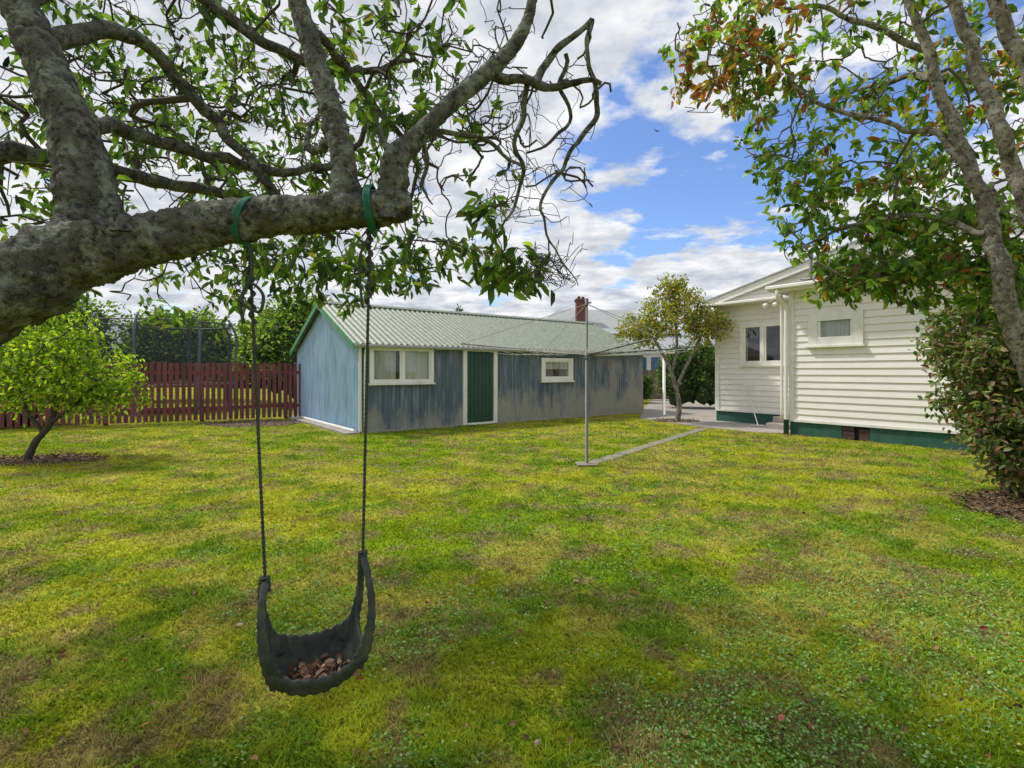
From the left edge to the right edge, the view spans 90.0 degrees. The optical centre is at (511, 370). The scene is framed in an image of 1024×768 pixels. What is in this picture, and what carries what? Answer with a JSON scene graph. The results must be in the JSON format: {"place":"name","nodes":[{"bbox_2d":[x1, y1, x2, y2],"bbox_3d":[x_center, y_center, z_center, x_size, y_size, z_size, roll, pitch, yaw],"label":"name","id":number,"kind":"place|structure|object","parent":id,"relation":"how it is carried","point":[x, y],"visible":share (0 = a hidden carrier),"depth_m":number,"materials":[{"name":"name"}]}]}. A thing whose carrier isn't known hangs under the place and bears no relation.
{"place":"outdoors","nodes":[
{"label":"outdoors","id":0,"kind":"place"},
{"bbox_2d":[0,382,1023,767],"bbox_3d":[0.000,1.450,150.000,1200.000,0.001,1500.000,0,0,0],"label":"lawn ground","id":1,"kind":"structure","parent":0,"point":[440,572],"depth_m":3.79,"materials":[{"name":"green plant"}]},
{"bbox_2d":[0,344,66,426],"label":"hedge","id":2,"kind":"object","parent":1,"relation":"on","point":[5,420],"visible":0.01,"depth_m":13.47,"materials":[{"name":"green plant"}]},
{"bbox_2d":[0,454,101,464],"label":"mulch bed","id":3,"kind":"object","parent":1,"relation":"on","point":[50,461],"visible":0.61,"depth_m":8.35,"materials":[{"name":"brown wood"}]},
{"bbox_2d":[0,308,164,460],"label":"lime green fruit tree","id":4,"kind":"object","parent":3,"relation":"on","point":[31,355],"visible":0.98,"depth_m":8.15,"materials":[{"name":"green plant"}]},
{"bbox_2d":[22,295,240,381],"bbox_3d":[-20.168,-1.441,22.100,16.227,6.075,6.052,0,0,-37],"label":"neighbour tree","id":5,"kind":"object","parent":1,"relation":"on","point":[155,345],"visible":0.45,"depth_m":23.66,"materials":[{"name":"green plant"}]},
{"bbox_2d":[0,362,300,427],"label":"maroon paling fence","id":6,"kind":"object","parent":1,"relation":"on","point":[287,405],"visible":0.74,"depth_m":14.53,"materials":[{"name":"paint"}]},
{"bbox_2d":[85,312,237,415],"bbox_3d":[-12.600,-0.229,18.600,4.494,3.381,4.494,0,0,11],"label":"trampoline","id":7,"kind":"object","parent":1,"relation":"on","point":[135,326],"visible":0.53,"depth_m":18.75,"materials":[{"name":"metal"}]},
{"bbox_2d":[202,419,299,426],"bbox_3d":[-7.129,1.445,14.213,2.846,0.001,2.195,0,0,0],"label":"mulch bed","id":8,"kind":"object","parent":1,"relation":"on","point":[237,423],"visible":0.64,"depth_m":14.06,"materials":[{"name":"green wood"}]},
{"bbox_2d":[225,285,341,398],"bbox_3d":[-9.420,-1.071,21.956,7.448,4.800,5.432,0,0,25],"label":"neighbour tree","id":9,"kind":"object","parent":1,"relation":"on","point":[274,345],"visible":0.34,"depth_m":19.93,"materials":[{"name":"green plant"}]},
{"bbox_2d":[0,0,611,346],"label":"swing tree","id":10,"kind":"object","parent":1,"relation":"on","point":[90,234],"visible":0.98,"depth_m":2.49,"materials":[{"name":"green plant"}]},
{"bbox_2d":[230,184,380,696],"bbox_3d":[-0.736,0.234,1.857,0.514,1.821,0.304,0,0,-20],"label":"tyre swing","id":11,"kind":"object","parent":10,"relation":"hanging from","point":[316,663],"visible":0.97,"depth_m":1.84,"materials":[{"name":"rubber"}]},
{"bbox_2d":[108,327,684,388],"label":"distant tree line","id":12,"kind":"object","parent":1,"relation":"on","point":[210,375],"depth_m":44.67,"materials":[{"name":"green plant"}]},
{"bbox_2d":[288,301,650,434],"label":"corrugated iron shed","id":13,"kind":"structure","parent":1,"relation":"on","point":[427,369],"depth_m":14.08,"materials":[{"name":"blue paint"}]},
{"bbox_2d":[396,351,398,378],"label":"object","id":14,"kind":"structure","parent":13,"relation":"in","point":[397,352],"depth_m":12.69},
{"bbox_2d":[467,351,492,422],"bbox_3d":[-0.872,0.430,13.826,0.850,1.890,0.049,0,0,-37],"label":"door leaf","id":15,"kind":"structure","parent":13,"relation":"in","point":[479,364],"depth_m":13.79,"materials":[{"name":"green wood"}]},
{"bbox_2d":[541,357,567,376],"bbox_3d":[1.252,-0.045,15.619,1.210,0.730,0.260,0,0,-37],"label":"window pane","id":16,"kind":"structure","parent":13,"relation":"in","point":[549,372],"depth_m":15.83,"materials":[{"name":"clear glass"}]},
{"bbox_2d":[0,474,1023,767],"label":"clover leaves","id":17,"kind":"object","parent":1,"relation":"on","point":[800,702],"visible":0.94,"depth_m":2.56,"materials":[{"name":"green clover leaf"}]},
{"bbox_2d":[2,433,1023,767],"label":"fallen leaves","id":18,"kind":"object","parent":1,"relation":"on","point":[512,723],"visible":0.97,"depth_m":2.46,"materials":[{"name":"brown plant"}]},
{"bbox_2d":[461,298,695,465],"bbox_3d":[1.150,0.170,7.880,2.772,2.573,2.772,0,0,29],"label":"rotary clothesline","id":19,"kind":"object","parent":1,"relation":"on","point":[586,354],"visible":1,"depth_m":7.86,"materials":[{"name":"metal"}]},
{"bbox_2d":[643,350,699,374],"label":"walls","id":20,"kind":"structure","parent":1,"relation":"on","point":[649,360],"depth_m":28.00,"materials":[{"name":"white paint"}]},
{"bbox_2d":[643,339,714,406],"bbox_3d":[6.830,0.057,20.824,6.878,2.913,3.291,0,0,45],"label":"garden hedge","id":21,"kind":"object","parent":1,"relation":"on","point":[697,383],"visible":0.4,"depth_m":19.62,"materials":[{"name":"green plant"}]},
{"bbox_2d":[783,419,788,434],"bbox_3d":[6.262,1.280,11.694,0.105,0.367,0.110,0,0,0],"label":"gully pipe","id":22,"kind":"object","parent":1,"relation":"on","point":[785,426],"visible":0.92,"depth_m":11.65,"materials":[{"name":"green plastic"}]},
{"bbox_2d":[658,0,1023,390],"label":"autumn tree","id":23,"kind":"object","parent":1,"relation":"on","point":[994,270],"visible":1,"depth_m":4.50,"materials":[{"name":"green plant"}]},
{"bbox_2d":[716,411,1021,451],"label":"plinth","id":24,"kind":"structure","parent":1,"relation":"on","point":[913,438],"depth_m":10.44,"materials":[{"name":"paint"}]},
{"bbox_2d":[716,409,968,433],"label":"base trim","id":25,"kind":"structure","parent":24,"relation":"on","point":[884,427],"depth_m":10.66,"materials":[{"name":"white paint"}]},
{"bbox_2d":[843,426,869,441],"bbox_3d":[7.189,1.310,10.683,0.090,0.280,0.510,0,0,-37],"label":"plinth vent","id":26,"kind":"object","parent":24,"relation":"in","point":[864,435],"depth_m":10.68,"materials":[{"name":"brown wood"}]},
{"bbox_2d":[705,208,1016,408],"bbox_3d":[9.042,-1.146,10.704,0.200,4.531,11.140,0,0,-37],"label":"barge and corner boards","id":27,"kind":"object","parent":24,"relation":"on","point":[766,281],"visible":0.39,"depth_m":13.94,"materials":[{"name":"white paint"}]},
{"bbox_2d":[724,216,1023,301],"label":"gable boards","id":28,"kind":"object","parent":27,"relation":"attached to","point":[763,292],"visible":0.09,"depth_m":13.12,"materials":[{"name":"paint"}]},
{"bbox_2d":[962,492,1023,521],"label":"mulch bed","id":29,"kind":"object","parent":1,"relation":"on","point":[997,509],"visible":0.42,"depth_m":5.50,"materials":[{"name":"brown wood"}]},
{"bbox_2d":[0,417,1023,523],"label":"bark chips","id":30,"kind":"object","parent":29,"relation":"on","point":[984,497],"visible":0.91,"depth_m":5.99,"materials":[{"name":"brown wood"}]},
{"bbox_2d":[908,273,1023,499],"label":"photinia shrub","id":31,"kind":"object","parent":29,"relation":"on","point":[982,375],"visible":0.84,"depth_m":5.83,"materials":[{"name":"green plant"}]},
{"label":"walls","id":32,"kind":"object","parent":1,"relation":"on","visible":0},
{"bbox_2d":[574,299,585,321],"bbox_3d":[4.200,-3.210,31.300,0.720,2.320,0.720,0,0,0],"label":"chimney","id":33,"kind":"object","parent":32,"relation":"on","point":[581,315],"visible":0.57,"depth_m":31.00,"materials":[{"name":"brick"}]},
{"bbox_2d":[546,310,682,333],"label":"hip roof","id":34,"kind":"structure","parent":32,"relation":"on","point":[603,321],"depth_m":32.13,"materials":[{"name":"grey metal"}]},
{"bbox_2d":[643,357,659,369],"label":"windows","id":35,"kind":"structure","parent":32,"relation":"attached to","point":[654,361],"depth_m":27.97,"materials":[{"name":"blue glass"}]},
{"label":"side walls","id":36,"kind":"object","parent":1,"relation":"on","visible":0},
{"bbox_2d":[719,304,743,409],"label":"wall boards","id":37,"kind":"object","parent":36,"relation":"attached to","point":[730,386],"depth_m":14.53,"materials":[{"name":"paint"}]},
{"bbox_2d":[699,282,849,418],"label":"fascia","id":38,"kind":"structure","parent":36,"relation":"attached to","point":[791,294],"depth_m":11.64,"materials":[{"name":"white paint"}]},
{"bbox_2d":[762,300,777,307],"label":"security lights","id":39,"kind":"object","parent":38,"relation":"attached to","point":[766,304],"visible":0.98,"depth_m":13.28,"materials":[{"name":"white paint"}]},
{"bbox_2d":[712,283,847,307],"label":"soffits","id":40,"kind":"object","parent":38,"relation":"attached to","point":[785,291],"visible":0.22,"depth_m":11.54,"materials":[{"name":"white paint"}]},
{"bbox_2d":[775,289,787,420],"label":"downpipes","id":41,"kind":"object","parent":38,"relation":"attached to","point":[781,301],"visible":1,"depth_m":11.69,"materials":[{"name":"paint"}]},
{"bbox_2d":[699,259,974,307],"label":"gutters","id":42,"kind":"object","parent":38,"relation":"attached to","point":[791,285],"visible":0.4,"depth_m":12.97,"materials":[{"name":"white paint"}]},
{"bbox_2d":[785,300,788,412],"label":"wall boards","id":43,"kind":"object","parent":36,"relation":"attached to","point":[787,302],"depth_m":13.28,"materials":[{"name":"paint"}]},
{"bbox_2d":[743,366,783,412],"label":"wall boards","id":44,"kind":"object","parent":43,"relation":"attached to","point":[764,390],"depth_m":13.81,"materials":[{"name":"paint"}]},
{"bbox_2d":[748,326,779,360],"bbox_3d":[6.914,-0.730,13.908,0.260,1.180,1.220,0,0,-37],"label":"kitchen window interior","id":45,"kind":"object","parent":43,"relation":"attached to","point":[773,343],"visible":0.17,"depth_m":14.00,"materials":[{"name":"glass"}]},
{"bbox_2d":[743,300,784,323],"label":"wall boards","id":46,"kind":"object","parent":43,"relation":"attached to","point":[755,313],"depth_m":13.86,"materials":[{"name":"paint"}]},
{"bbox_2d":[794,289,816,420],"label":"wall boards","id":47,"kind":"object","parent":36,"relation":"attached to","point":[805,380],"depth_m":11.45,"materials":[{"name":"paint"}]},
{"bbox_2d":[702,205,1021,302],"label":"roof sheets","id":48,"kind":"object","parent":36,"relation":"on","point":[788,268],"visible":0.12,"depth_m":13.24,"materials":[{"name":"grey metal"}]},
{"bbox_2d":[808,254,812,278],"bbox_3d":[7.120,-2.362,12.200,0.105,0.842,0.110,0,0,0],"label":"roof vent pipe","id":49,"kind":"object","parent":48,"relation":"attached to","point":[810,265],"visible":0.41,"depth_m":12.17,"materials":[{"name":"metal"}]},
{"bbox_2d":[855,267,1020,430],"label":"wall boards","id":50,"kind":"object","parent":36,"relation":"attached to","point":[892,378],"depth_m":10.11,"materials":[{"name":"paint"}]},
{"bbox_2d":[817,346,854,423],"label":"wall boards","id":51,"kind":"object","parent":50,"relation":"attached to","point":[835,384],"depth_m":10.94,"materials":[{"name":"paint"}]},
{"bbox_2d":[806,309,865,347],"bbox_3d":[6.886,-0.887,10.925,0.105,0.757,1.120,0,0,-37],"label":"bathroom window frame","id":52,"kind":"object","parent":50,"relation":"attached to","point":[855,339],"visible":1,"depth_m":10.87,"materials":[{"name":"white wood"}]},
{"bbox_2d":[817,319,852,336],"bbox_3d":[6.914,-0.910,10.945,0.040,0.496,0.700,0,0,-37],"label":"bathroom window sash","id":53,"kind":"object","parent":52,"relation":"in","point":[819,328],"visible":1,"depth_m":11.17,"materials":[{"name":"white wood"}]},
{"bbox_2d":[817,286,854,312],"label":"wall boards","id":54,"kind":"object","parent":50,"relation":"attached to","point":[838,305],"depth_m":10.96,"materials":[{"name":"paint"}]},
{"bbox_2d":[0,0,1023,347],"label":"sky","id":55,"kind":"structure","parent":0,"point":[676,199],"materials":[{"name":"blue"}]},
{"bbox_2d":[576,428,708,466],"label":"concrete path","id":56,"kind":"structure","parent":0,"point":[628,451],"depth_m":9.64,"materials":[{"name":"grey concrete"}]},
{"bbox_2d":[617,329,714,349],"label":"gable roof","id":57,"kind":"structure","parent":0,"point":[667,342],"depth_m":28.83,"materials":[{"name":"grey metal"}]},
{"bbox_2d":[640,399,789,432],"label":"concrete driveway","id":58,"kind":"structure","parent":0,"point":[705,414],"depth_m":16.21,"materials":[{"name":"grey concrete"}]},
{"bbox_2d":[643,370,668,398],"bbox_3d":[8.787,0.694,25.592,10.796,1.512,0.166,0,0,-11],"label":"timber fence","id":59,"kind":"object","parent":58,"relation":"on","point":[655,395],"visible":0.09,"depth_m":25.17,"materials":[{"name":"wood"}]},
{"bbox_2d":[653,351,678,414],"bbox_3d":[5.050,0.400,16.900,0.915,2.125,0.100,0,0,0],"label":"white line post","id":60,"kind":"object","parent":58,"relation":"on","point":[664,388],"visible":0.65,"depth_m":16.86,"materials":[{"name":"metal"}]},
{"bbox_2d":[652,418,699,421],"bbox_3d":[4.767,1.441,14.921,1.311,0.001,1.161,0,0,0],"label":"mulch bed","id":61,"kind":"object","parent":58,"relation":"on","point":[669,420],"visible":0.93,"depth_m":14.87,"materials":[{"name":"brown wood"}]},
{"bbox_2d":[613,272,736,419],"bbox_3d":[4.624,-0.673,14.828,3.546,4.289,2.355,0,0,0],"label":"olive tree","id":62,"kind":"object","parent":61,"relation":"on","point":[676,312],"visible":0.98,"depth_m":14.45,"materials":[{"name":"green plant"}]},
{"bbox_2d":[740,384,764,426],"bbox_3d":[6.384,0.897,13.645,0.290,1.085,0.975,0,0,3],"label":"yard broom","id":63,"kind":"object","parent":58,"relation":"on","point":[752,407],"visible":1,"depth_m":13.58,"materials":[{"name":"white paint"}]},
{"bbox_2d":[766,416,789,429],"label":"concrete steps","id":64,"kind":"structure","parent":58,"relation":"on","point":[776,423],"depth_m":12.82,"materials":[{"name":"grey concrete"}]},
{"bbox_2d":[746,328,747,360],"bbox_3d":[6.512,-0.720,14.244,0.051,1.020,0.100,0,0,-37],"label":"kitchen window curtain","id":65,"kind":"object","parent":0,"point":[746,344],"visible":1,"depth_m":14.22,"materials":[{"name":"grey fabric"}]},
{"bbox_2d":[738,321,788,366],"bbox_3d":[6.744,-0.708,13.780,0.105,1.181,1.340,0,0,-37],"label":"kitchen window frame","id":66,"kind":"object","parent":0,"point":[761,363],"visible":0.78,"depth_m":13.81,"materials":[{"name":"white wood"}]},
{"bbox_2d":[744,325,779,360],"bbox_3d":[6.772,-0.730,13.801,0.040,1.016,1.080,0,0,-37],"label":"kitchen window sash","id":67,"kind":"object","parent":66,"relation":"in","point":[765,343],"visible":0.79,"depth_m":13.75,"materials":[{"name":"white wood"}]},
{"bbox_2d":[821,319,849,336],"bbox_3d":[6.960,-0.900,10.980,0.051,0.500,0.740,0,0,-37],"label":"bathroom window curtain","id":68,"kind":"object","parent":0,"point":[831,328],"visible":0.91,"depth_m":11.00,"materials":[{"name":"white fabric"}]}
]}

